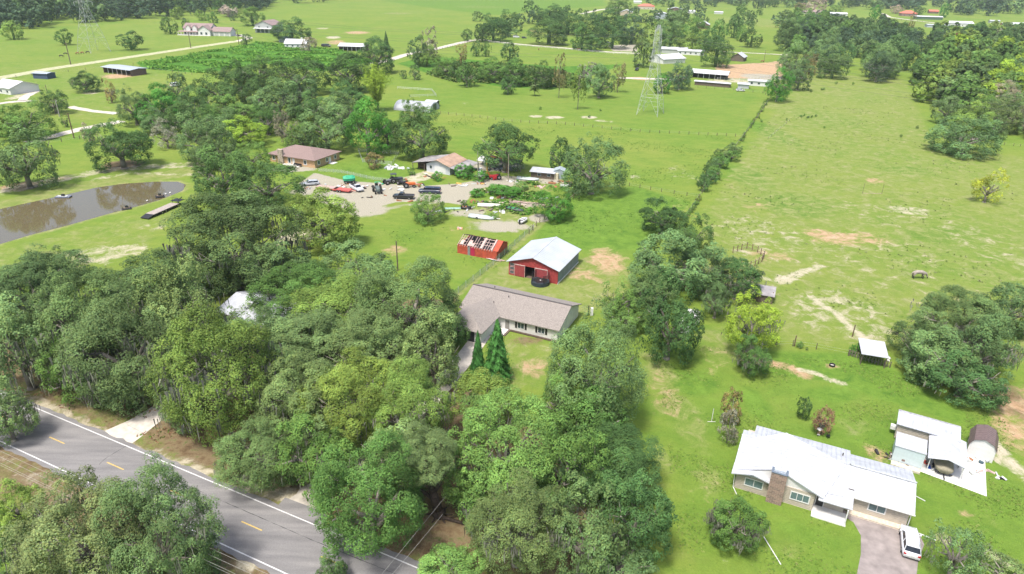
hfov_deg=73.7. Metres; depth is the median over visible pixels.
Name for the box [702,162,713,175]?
bush
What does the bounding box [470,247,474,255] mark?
door
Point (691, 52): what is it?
mobile home
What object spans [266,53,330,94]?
tree
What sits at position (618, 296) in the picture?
tree
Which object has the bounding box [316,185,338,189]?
flatbed trailer
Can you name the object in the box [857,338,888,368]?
field shelter
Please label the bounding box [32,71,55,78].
shed
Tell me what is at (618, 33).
tree
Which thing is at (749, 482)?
window
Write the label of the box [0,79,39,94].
house
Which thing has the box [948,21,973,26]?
house
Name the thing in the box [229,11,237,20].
tree
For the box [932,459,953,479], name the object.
boat
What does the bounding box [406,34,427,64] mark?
tree
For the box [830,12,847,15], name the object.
house
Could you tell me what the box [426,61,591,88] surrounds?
hedgerow undergrowth
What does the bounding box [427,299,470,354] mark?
tree
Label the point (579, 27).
tree
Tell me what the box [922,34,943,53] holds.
tree
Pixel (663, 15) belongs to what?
barn
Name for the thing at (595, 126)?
fence
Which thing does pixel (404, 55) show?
dirt road
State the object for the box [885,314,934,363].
tree
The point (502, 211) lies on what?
junk pile
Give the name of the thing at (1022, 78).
tree
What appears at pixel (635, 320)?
tree
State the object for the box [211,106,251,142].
tree
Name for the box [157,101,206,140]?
tree
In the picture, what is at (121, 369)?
tree
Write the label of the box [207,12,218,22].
tree
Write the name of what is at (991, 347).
tree
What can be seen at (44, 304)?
tree
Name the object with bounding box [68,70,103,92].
tree
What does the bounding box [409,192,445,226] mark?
shrub
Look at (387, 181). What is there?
tractor
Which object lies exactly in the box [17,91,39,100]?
dirt road
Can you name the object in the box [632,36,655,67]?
tree
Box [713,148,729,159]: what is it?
bush
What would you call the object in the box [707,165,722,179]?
bush
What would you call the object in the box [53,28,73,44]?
tree
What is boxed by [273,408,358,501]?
tree
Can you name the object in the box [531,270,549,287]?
trampoline
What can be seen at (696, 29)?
tree
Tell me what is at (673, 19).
tree
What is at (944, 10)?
tree
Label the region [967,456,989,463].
junk pile
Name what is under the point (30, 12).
forest
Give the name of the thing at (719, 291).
tree
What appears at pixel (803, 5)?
tree
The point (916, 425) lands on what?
shed
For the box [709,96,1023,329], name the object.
pasture weeds
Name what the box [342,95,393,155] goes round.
tree
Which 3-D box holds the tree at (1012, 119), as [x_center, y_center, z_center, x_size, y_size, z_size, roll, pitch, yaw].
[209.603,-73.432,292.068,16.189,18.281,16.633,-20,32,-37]
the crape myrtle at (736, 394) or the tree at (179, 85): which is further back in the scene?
the tree at (179, 85)
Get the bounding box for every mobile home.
[677,49,703,55]
[748,79,769,86]
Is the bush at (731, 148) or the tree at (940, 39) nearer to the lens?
the bush at (731, 148)
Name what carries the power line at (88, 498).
attached to the utility pole
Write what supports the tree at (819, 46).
on the ground
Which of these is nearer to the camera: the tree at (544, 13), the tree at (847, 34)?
the tree at (847, 34)
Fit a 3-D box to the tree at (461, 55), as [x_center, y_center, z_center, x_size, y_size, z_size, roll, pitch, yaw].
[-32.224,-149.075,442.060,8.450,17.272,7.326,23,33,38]
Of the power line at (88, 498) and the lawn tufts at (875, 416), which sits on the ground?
the lawn tufts at (875, 416)
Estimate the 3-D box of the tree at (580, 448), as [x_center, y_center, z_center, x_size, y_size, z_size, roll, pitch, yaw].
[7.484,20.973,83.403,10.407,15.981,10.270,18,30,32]
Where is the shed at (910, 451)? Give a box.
[890,431,927,473]
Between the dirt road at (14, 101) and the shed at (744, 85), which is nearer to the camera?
the dirt road at (14, 101)
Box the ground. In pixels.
[0,0,1023,573]
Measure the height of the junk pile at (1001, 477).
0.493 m
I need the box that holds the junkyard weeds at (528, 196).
[469,179,540,214]
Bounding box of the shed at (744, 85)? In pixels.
[737,82,750,88]
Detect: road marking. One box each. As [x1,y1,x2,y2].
[0,393,424,570]
[0,441,286,573]
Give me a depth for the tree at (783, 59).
421.31 m
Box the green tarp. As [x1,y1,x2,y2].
[445,207,460,208]
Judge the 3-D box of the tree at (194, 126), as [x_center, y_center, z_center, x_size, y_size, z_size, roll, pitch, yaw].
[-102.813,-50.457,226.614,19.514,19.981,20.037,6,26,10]
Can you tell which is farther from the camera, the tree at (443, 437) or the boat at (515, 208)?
the boat at (515, 208)
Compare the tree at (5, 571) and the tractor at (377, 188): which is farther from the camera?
the tractor at (377, 188)
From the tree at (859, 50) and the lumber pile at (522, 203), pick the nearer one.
the lumber pile at (522, 203)
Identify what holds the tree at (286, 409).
on the ground
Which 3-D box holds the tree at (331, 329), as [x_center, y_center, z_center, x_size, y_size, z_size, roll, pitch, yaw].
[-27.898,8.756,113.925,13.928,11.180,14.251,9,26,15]
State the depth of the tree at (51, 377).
102.15 m
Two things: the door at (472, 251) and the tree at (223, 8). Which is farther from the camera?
the tree at (223, 8)
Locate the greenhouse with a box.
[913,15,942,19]
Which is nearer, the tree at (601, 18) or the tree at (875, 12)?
the tree at (601, 18)
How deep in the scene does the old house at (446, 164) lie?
223.53 m
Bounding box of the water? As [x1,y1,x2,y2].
[0,182,185,243]
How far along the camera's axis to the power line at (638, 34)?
310.18 m
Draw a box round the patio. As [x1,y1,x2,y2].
[889,453,986,495]
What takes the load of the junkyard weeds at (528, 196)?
on the ground
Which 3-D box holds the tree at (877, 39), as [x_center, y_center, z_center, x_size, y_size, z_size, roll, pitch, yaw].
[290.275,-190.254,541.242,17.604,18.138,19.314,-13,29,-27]
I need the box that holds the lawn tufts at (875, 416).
[658,345,1023,573]
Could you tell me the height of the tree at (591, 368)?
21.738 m
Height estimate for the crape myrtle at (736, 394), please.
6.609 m
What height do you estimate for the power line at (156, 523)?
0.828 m
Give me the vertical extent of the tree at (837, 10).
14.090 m
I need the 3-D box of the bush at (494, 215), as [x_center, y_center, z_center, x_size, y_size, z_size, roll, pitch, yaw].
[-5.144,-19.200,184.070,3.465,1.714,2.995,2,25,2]
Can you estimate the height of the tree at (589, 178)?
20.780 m
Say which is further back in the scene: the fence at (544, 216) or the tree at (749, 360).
the fence at (544, 216)
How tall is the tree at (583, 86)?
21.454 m
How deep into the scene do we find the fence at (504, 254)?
160.92 m
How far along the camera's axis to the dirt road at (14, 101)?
318.64 m
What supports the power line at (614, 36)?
hanging from the transmission tower at (655, 43)
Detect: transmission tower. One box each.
[73,0,110,51]
[636,25,663,116]
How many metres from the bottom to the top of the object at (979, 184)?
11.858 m
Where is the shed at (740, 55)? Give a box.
[731,52,747,61]
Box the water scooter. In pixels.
[518,217,526,223]
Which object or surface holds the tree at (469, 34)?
on the ground
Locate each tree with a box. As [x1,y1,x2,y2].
[0,20,23,39]
[0,97,58,141]
[0,111,19,135]
[0,123,60,189]
[0,250,85,318]
[0,290,64,403]
[0,375,40,447]
[0,464,161,573]
[0,477,44,533]
[0,525,41,573]
[7,254,141,382]
[11,299,75,361]
[15,243,96,291]
[32,334,100,406]
[37,89,68,113]
[49,279,190,418]
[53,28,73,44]
[58,114,68,127]
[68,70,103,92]
[75,363,158,408]
[77,247,208,332]
[79,122,99,141]
[81,117,153,171]
[89,448,228,573]
[101,77,117,102]
[115,30,143,49]
[115,84,151,124]
[126,244,229,382]
[128,312,198,377]
[132,82,185,126]
[137,106,170,134]
[139,297,287,448]
[149,117,178,148]
[153,374,212,435]
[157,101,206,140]
[158,189,309,296]
[159,16,177,33]
[163,72,189,100]
[169,5,183,18]
[169,85,212,121]
[170,245,235,296]
[173,103,235,162]
[175,533,222,573]
[181,17,189,29]
[187,139,218,168]
[190,66,250,108]
[190,142,251,208]
[194,104,228,134]
[195,9,206,20]
[196,125,240,168]
[203,304,306,400]
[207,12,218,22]
[209,93,259,121]
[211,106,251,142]
[211,415,307,494]
[218,4,237,16]
[219,59,256,86]
[221,115,268,146]
[222,297,270,323]
[223,192,262,231]
[228,140,271,172]
[228,160,308,206]
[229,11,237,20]
[234,54,282,88]
[234,240,316,291]
[237,6,265,25]
[239,76,273,111]
[240,34,251,44]
[246,77,303,119]
[246,258,347,323]
[248,305,347,374]
[249,344,350,440]
[250,100,287,135]
[258,309,302,352]
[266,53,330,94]
[269,16,311,42]
[272,110,300,144]
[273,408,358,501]
[275,74,319,110]
[279,192,314,226]
[282,185,363,252]
[283,119,323,146]
[283,268,397,343]
[293,101,354,149]
[293,345,412,456]
[295,90,330,121]
[295,388,367,461]
[300,37,316,50]
[301,309,381,368]
[307,429,429,560]
[315,554,347,573]
[318,91,370,128]
[319,237,397,298]
[321,50,371,91]
[322,304,432,393]
[329,80,366,110]
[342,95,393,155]
[351,255,462,349]
[356,35,394,72]
[356,414,439,502]
[360,353,457,456]
[362,338,431,397]
[364,151,384,168]
[372,109,402,145]
[380,418,458,523]
[384,31,389,49]
[388,105,451,160]
[396,304,462,388]
[398,96,427,125]
[399,70,406,78]
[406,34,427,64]
[408,65,420,79]
[412,45,439,65]
[416,542,488,573]
[421,25,437,55]
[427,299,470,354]
[433,53,458,76]
[440,419,501,512]
[441,366,514,425]
[446,385,562,518]
[448,61,469,77]
[455,44,467,63]
[455,64,480,86]
[455,458,526,530]
[461,28,472,40]
[462,466,572,573]
[470,39,480,55]
[470,330,484,375]
[472,120,539,172]
[474,23,491,41]
[477,13,510,41]
[477,56,509,81]
[479,319,513,384]
[480,41,491,56]
[498,9,519,30]
[499,76,516,93]
[500,41,518,60]
[501,57,530,86]
[516,460,574,529]
[526,17,568,45]
[528,84,540,95]
[530,60,554,88]
[531,182,574,222]
[533,3,568,25]
[537,392,612,508]
[540,369,596,438]
[542,470,628,573]
[545,294,649,432]
[549,135,570,169]
[551,10,587,34]
[552,52,566,97]
[554,383,627,452]
[559,131,629,198]
[562,420,664,509]
[570,21,592,49]
[570,64,586,109]
[577,31,603,51]
[577,61,596,78]
[579,535,659,573]
[584,7,627,37]
[585,63,616,97]
[595,15,629,48]
[598,467,678,563]
[601,275,636,316]
[601,295,650,333]
[605,0,631,13]
[613,61,626,92]
[618,15,648,43]
[625,264,680,314]
[626,228,711,304]
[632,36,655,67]
[635,23,654,45]
[636,265,705,366]
[637,196,689,233]
[653,72,671,93]
[655,23,686,50]
[656,10,689,34]
[665,60,693,90]
[675,212,713,255]
[675,240,736,301]
[677,31,704,49]
[680,16,710,40]
[694,28,725,50]
[700,31,734,67]
[700,281,735,318]
[703,494,771,553]
[710,257,766,299]
[711,18,728,38]
[721,283,785,352]
[727,15,743,37]
[733,333,772,377]
[735,25,749,40]
[739,28,762,47]
[752,0,764,8]
[756,7,763,14]
[760,0,771,7]
[763,66,795,102]
[771,0,779,6]
[773,12,802,50]
[775,39,814,77]
[786,58,814,90]
[791,12,819,39]
[794,2,805,9]
[803,0,826,9]
[804,51,818,74]
[809,39,838,62]
[811,31,838,59]
[815,44,840,68]
[816,42,851,78]
[816,55,842,73]
[819,26,844,49]
[826,34,847,51]
[829,5,844,11]
[838,25,852,41]
[838,41,857,65]
[840,32,855,47]
[844,28,861,43]
[846,35,870,57]
[854,17,871,28]
[856,29,879,49]
[859,23,878,39]
[859,24,880,44]
[859,43,886,66]
[860,41,902,78]
[861,18,879,31]
[861,39,882,55]
[861,51,896,82]
[866,35,889,54]
[869,5,881,19]
[870,15,890,27]
[871,40,897,52]
[872,28,896,45]
[875,48,903,74]
[878,22,891,35]
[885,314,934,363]
[886,21,911,38]
[888,35,913,52]
[890,4,904,13]
[891,34,905,54]
[891,40,922,70]
[895,323,981,387]
[897,26,914,33]
[901,38,922,59]
[903,29,929,51]
[908,12,916,27]
[908,54,944,73]
[910,284,1012,349]
[914,6,926,14]
[915,347,1011,410]
[916,41,934,57]
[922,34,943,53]
[922,517,990,573]
[924,114,1006,160]
[929,94,962,124]
[930,28,955,44]
[939,1,951,17]
[946,313,1023,387]
[948,99,996,139]
[950,104,989,134]
[962,93,986,105]
[966,21,990,36]
[966,100,985,118]
[971,281,1023,340]
[971,542,1023,573]
[972,106,1001,118]
[975,94,1001,111]
[980,112,1008,139]
[981,93,1023,134]
[982,59,1023,77]
[983,89,1000,102]
[983,90,1021,119]
[990,92,1015,102]
[994,79,1023,102]
[1004,83,1023,97]
[1007,27,1019,38]
[1008,92,1023,108]
[1009,76,1023,91]
[1016,118,1023,131]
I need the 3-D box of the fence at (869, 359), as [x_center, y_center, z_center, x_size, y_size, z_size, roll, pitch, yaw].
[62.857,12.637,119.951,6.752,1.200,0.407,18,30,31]
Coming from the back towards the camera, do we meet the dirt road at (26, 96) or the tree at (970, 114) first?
the dirt road at (26, 96)
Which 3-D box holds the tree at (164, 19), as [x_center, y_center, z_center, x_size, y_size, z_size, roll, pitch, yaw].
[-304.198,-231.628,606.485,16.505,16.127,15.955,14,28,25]
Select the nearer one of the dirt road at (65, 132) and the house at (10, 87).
the dirt road at (65, 132)
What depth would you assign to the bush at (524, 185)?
206.78 m
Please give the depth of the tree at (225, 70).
356.48 m
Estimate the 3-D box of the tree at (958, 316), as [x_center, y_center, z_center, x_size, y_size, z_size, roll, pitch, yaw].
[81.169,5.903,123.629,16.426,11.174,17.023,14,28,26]
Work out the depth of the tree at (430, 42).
490.14 m
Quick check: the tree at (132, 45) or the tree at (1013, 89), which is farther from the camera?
the tree at (132, 45)
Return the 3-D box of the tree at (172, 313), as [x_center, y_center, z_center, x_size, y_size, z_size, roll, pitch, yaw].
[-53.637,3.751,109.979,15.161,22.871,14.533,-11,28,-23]
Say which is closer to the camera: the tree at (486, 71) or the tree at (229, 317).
the tree at (229, 317)
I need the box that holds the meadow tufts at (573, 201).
[370,117,742,266]
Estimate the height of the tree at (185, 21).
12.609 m
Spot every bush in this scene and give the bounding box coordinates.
[407,167,415,174]
[431,171,442,181]
[454,163,474,179]
[469,188,484,197]
[471,170,488,181]
[487,213,498,218]
[488,183,520,197]
[512,182,528,190]
[695,174,709,186]
[697,177,711,191]
[700,169,717,183]
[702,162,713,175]
[706,158,720,170]
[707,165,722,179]
[710,151,723,164]
[711,155,729,168]
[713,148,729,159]
[722,150,741,160]
[724,143,735,158]
[728,142,742,150]
[849,343,859,353]
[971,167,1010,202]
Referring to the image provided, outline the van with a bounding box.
[418,186,440,193]
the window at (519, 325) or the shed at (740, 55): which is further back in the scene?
the shed at (740, 55)
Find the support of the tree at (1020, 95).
on the ground
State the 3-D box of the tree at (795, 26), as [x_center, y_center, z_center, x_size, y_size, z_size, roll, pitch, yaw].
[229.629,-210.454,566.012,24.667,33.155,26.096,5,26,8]
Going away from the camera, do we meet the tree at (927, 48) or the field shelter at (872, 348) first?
the field shelter at (872, 348)
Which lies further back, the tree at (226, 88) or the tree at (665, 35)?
the tree at (665, 35)
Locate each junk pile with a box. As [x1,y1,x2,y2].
[456,181,485,184]
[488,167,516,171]
[489,208,504,213]
[490,195,512,200]
[548,180,571,183]
[874,449,891,458]
[923,460,935,470]
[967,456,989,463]
[969,469,998,475]
[995,476,1006,480]
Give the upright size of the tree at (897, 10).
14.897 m
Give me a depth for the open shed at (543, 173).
218.85 m
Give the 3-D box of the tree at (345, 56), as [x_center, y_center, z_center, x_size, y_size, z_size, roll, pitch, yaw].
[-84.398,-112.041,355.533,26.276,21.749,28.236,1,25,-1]
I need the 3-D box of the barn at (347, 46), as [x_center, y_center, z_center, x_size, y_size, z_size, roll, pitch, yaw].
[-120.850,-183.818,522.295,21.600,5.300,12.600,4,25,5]
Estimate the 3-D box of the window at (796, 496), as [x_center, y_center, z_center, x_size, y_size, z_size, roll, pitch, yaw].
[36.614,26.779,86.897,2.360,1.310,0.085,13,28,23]
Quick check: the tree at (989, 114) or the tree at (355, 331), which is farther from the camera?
the tree at (989, 114)
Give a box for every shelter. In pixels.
[425,100,440,103]
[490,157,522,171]
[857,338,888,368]
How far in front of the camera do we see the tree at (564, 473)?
81.90 m
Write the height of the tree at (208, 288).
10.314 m
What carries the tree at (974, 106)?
on the ground
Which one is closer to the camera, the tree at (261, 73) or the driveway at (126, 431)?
the driveway at (126, 431)
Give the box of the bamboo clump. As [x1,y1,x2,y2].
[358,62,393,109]
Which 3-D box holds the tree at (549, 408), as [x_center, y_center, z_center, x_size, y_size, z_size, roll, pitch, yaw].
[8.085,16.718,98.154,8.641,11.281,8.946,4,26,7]
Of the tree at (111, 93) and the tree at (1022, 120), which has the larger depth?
the tree at (111, 93)
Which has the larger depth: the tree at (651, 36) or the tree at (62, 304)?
the tree at (651, 36)
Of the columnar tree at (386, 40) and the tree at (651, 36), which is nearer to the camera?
the columnar tree at (386, 40)
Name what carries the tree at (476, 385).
on the ground
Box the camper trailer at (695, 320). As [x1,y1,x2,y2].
[676,309,700,332]
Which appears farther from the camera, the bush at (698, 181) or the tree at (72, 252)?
the bush at (698, 181)
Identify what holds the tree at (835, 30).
on the ground
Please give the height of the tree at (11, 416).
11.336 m
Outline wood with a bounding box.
[778,11,1023,109]
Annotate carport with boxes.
[926,433,966,481]
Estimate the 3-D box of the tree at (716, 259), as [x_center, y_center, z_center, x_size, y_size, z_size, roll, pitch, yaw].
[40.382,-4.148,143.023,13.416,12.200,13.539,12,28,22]
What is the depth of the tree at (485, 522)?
73.42 m
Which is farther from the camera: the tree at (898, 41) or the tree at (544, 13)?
the tree at (544, 13)
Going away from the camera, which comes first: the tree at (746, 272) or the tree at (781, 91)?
the tree at (746, 272)
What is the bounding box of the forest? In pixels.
[0,0,1023,36]
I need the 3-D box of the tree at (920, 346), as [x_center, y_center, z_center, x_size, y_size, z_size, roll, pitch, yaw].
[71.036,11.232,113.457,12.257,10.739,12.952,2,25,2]
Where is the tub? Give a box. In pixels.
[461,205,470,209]
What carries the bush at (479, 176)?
on the ground
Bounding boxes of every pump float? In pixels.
[122,205,131,210]
[155,193,164,197]
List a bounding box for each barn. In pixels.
[338,43,368,50]
[394,100,438,111]
[506,236,580,283]
[620,9,632,15]
[649,53,685,63]
[655,12,670,18]
[661,46,687,52]
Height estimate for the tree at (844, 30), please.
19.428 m
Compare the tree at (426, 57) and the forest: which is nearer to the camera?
the tree at (426, 57)
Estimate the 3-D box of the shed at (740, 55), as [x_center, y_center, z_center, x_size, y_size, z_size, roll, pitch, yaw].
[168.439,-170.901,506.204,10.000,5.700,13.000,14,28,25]
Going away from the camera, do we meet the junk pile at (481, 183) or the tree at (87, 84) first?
the junk pile at (481, 183)
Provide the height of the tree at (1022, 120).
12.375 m
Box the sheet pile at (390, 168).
[384,164,408,169]
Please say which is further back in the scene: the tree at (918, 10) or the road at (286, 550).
the tree at (918, 10)
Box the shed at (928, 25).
[924,24,948,26]
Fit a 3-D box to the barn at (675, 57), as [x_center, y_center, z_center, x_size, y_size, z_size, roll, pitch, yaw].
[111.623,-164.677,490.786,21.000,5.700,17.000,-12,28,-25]
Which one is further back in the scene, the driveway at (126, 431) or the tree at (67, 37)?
the tree at (67, 37)
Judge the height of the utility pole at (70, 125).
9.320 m
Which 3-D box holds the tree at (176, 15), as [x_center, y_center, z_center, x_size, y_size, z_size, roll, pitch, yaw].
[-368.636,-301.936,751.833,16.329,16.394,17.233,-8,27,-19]
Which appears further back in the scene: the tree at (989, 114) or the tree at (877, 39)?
the tree at (877, 39)
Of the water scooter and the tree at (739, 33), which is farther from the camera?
the tree at (739, 33)
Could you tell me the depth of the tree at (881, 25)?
670.79 m
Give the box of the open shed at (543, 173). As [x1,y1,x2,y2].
[529,167,558,179]
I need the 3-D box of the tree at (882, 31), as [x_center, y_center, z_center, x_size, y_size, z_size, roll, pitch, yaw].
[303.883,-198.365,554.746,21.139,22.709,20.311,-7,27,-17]
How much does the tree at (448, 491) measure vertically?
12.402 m
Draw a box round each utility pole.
[67,113,74,137]
[396,241,398,270]
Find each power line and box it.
[1,451,266,573]
[1,457,250,573]
[77,6,1017,111]
[88,0,1016,97]
[94,5,1019,106]
[112,1,1019,93]
[144,3,1015,84]
[150,1,1019,81]
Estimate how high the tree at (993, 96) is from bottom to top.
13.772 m
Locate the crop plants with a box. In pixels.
[138,41,371,72]
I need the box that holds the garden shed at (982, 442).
[967,424,998,462]
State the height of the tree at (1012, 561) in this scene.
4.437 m
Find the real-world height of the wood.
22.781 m
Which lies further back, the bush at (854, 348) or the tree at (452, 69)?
the tree at (452, 69)
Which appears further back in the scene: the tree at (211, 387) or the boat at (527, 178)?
the boat at (527, 178)
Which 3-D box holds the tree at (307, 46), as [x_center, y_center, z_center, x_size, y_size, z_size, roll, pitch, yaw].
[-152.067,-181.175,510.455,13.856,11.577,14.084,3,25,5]
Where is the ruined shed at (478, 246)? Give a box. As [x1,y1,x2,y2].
[457,234,507,259]
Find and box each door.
[435,166,445,174]
[457,328,474,341]
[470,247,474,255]
[505,319,509,328]
[514,264,524,277]
[535,268,547,277]
[814,495,823,506]
[974,447,986,459]
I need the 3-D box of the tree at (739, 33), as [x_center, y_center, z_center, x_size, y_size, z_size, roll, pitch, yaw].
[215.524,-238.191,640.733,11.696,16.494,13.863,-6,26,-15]
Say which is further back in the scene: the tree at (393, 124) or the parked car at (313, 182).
the tree at (393, 124)
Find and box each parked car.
[301,179,319,185]
[899,524,921,560]
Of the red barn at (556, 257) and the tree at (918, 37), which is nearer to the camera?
the red barn at (556, 257)
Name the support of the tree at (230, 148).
on the ground
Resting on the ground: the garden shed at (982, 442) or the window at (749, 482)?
the garden shed at (982, 442)
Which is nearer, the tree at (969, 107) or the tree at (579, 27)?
the tree at (969, 107)
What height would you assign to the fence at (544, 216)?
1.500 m
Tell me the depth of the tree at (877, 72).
416.08 m
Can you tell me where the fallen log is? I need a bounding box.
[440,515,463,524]
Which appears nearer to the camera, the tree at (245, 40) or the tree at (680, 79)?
the tree at (680, 79)
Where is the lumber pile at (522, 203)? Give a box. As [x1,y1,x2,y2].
[489,200,544,205]
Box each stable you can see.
[101,64,146,75]
[692,68,730,79]
[694,80,730,87]
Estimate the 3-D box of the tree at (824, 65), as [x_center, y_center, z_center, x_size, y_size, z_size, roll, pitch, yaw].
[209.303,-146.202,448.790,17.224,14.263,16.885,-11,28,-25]
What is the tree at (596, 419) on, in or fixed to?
on the ground
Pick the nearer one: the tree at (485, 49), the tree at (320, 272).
the tree at (320, 272)
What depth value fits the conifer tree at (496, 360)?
109.44 m
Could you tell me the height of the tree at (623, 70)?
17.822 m
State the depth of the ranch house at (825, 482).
87.30 m
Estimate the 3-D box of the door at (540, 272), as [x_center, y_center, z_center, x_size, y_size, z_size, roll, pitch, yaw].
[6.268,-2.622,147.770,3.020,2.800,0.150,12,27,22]
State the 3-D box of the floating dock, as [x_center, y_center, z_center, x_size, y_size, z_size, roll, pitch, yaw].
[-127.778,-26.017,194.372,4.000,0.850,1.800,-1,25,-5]
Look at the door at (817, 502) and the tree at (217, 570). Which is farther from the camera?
the door at (817, 502)
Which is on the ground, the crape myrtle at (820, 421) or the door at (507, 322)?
the crape myrtle at (820, 421)
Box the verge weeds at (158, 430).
[33,386,280,488]
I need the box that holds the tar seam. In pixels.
[189,486,394,573]
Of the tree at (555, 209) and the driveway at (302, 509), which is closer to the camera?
the driveway at (302, 509)
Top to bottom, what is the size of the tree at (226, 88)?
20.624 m
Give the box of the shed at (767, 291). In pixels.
[745,283,775,303]
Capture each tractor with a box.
[372,183,382,193]
[382,179,394,184]
[390,173,407,183]
[396,179,403,184]
[403,181,419,187]
[489,173,501,179]
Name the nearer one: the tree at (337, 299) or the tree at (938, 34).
the tree at (337, 299)
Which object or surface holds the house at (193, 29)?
on the ground
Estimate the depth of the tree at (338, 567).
74.71 m
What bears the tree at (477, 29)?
on the ground
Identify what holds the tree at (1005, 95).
on the ground
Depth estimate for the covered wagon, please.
209.92 m
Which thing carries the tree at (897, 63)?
on the ground
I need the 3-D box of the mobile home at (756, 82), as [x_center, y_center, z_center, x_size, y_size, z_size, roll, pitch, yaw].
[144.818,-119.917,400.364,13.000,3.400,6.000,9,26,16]
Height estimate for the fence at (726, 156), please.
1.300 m
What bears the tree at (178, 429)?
on the ground
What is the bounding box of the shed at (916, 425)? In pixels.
[890,409,960,446]
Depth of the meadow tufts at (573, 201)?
217.03 m
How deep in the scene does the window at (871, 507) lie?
85.22 m
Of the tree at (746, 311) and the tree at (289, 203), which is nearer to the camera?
the tree at (746, 311)
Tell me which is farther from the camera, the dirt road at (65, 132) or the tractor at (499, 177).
the dirt road at (65, 132)
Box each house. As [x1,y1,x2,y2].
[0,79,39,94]
[177,23,235,35]
[217,290,315,325]
[253,19,282,32]
[268,144,341,167]
[283,37,309,47]
[412,153,478,176]
[450,283,581,342]
[638,4,654,9]
[731,425,935,540]
[801,10,822,13]
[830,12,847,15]
[898,10,917,15]
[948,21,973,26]
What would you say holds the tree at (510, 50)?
on the ground
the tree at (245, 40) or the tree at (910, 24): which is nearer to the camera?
the tree at (245, 40)
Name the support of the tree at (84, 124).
on the ground
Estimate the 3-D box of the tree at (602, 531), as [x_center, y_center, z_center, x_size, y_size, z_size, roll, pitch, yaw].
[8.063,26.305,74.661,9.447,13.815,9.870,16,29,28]
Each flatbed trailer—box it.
[140,197,183,218]
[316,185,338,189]
[332,187,354,192]
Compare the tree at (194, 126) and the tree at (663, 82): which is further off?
the tree at (663, 82)
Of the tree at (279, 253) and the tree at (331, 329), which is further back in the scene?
the tree at (279, 253)
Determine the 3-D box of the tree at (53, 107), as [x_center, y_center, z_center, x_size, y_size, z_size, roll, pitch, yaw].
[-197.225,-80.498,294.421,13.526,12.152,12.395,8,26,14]
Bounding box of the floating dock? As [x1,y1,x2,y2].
[54,194,71,197]
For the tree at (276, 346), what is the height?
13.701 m
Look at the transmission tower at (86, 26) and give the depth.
479.84 m
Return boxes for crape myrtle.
[717,408,738,445]
[719,386,742,424]
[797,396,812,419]
[811,404,835,435]
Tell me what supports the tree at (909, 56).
on the ground
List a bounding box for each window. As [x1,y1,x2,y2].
[517,322,524,329]
[537,327,544,334]
[744,477,763,489]
[789,491,810,504]
[867,503,886,514]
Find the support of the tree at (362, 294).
on the ground
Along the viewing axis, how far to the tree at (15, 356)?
102.86 m
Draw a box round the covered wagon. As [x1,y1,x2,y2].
[343,175,354,183]
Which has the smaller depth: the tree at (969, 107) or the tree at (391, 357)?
the tree at (391, 357)
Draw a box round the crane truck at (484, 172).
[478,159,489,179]
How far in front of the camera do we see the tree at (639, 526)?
74.70 m
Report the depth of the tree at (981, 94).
327.18 m
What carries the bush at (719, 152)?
on the ground
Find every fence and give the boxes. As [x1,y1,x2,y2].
[439,111,740,136]
[450,224,533,293]
[478,40,633,54]
[532,195,573,229]
[689,107,763,209]
[732,242,764,266]
[760,340,849,355]
[849,350,891,367]
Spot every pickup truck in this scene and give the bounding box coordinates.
[349,183,363,191]
[393,191,414,199]
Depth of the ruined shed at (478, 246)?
160.21 m
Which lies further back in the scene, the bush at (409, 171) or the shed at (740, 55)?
the shed at (740, 55)
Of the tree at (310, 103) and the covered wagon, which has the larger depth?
the tree at (310, 103)
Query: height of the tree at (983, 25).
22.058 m
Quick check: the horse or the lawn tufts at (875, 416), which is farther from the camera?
the horse
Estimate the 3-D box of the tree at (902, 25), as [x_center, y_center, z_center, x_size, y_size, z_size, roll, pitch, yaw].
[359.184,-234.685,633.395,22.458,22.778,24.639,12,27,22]
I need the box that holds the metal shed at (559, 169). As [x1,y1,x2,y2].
[554,166,565,178]
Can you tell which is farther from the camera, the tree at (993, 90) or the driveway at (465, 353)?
the tree at (993, 90)
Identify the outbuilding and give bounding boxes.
[927,10,938,13]
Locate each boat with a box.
[468,213,498,219]
[477,203,500,206]
[506,206,523,211]
[516,176,538,180]
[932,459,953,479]
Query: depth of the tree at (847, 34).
582.12 m
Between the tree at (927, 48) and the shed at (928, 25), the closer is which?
the tree at (927, 48)
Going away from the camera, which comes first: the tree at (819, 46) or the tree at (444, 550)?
the tree at (444, 550)
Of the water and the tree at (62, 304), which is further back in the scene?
the water
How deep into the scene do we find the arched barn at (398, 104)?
315.74 m
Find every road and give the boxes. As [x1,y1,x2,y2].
[0,41,239,79]
[0,100,30,103]
[0,390,438,573]
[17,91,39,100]
[24,120,124,141]
[69,106,116,113]
[378,40,475,63]
[488,40,639,53]
[620,77,670,79]
[881,13,939,23]
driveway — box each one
[105,346,227,442]
[279,498,325,520]
[289,419,398,507]
[409,336,489,416]
[843,510,923,573]
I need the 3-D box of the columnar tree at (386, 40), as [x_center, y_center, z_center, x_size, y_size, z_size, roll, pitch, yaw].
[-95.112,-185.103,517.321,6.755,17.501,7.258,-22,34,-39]
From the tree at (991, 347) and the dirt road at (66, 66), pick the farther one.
the dirt road at (66, 66)
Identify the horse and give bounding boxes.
[912,270,927,278]
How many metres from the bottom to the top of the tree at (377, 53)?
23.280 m

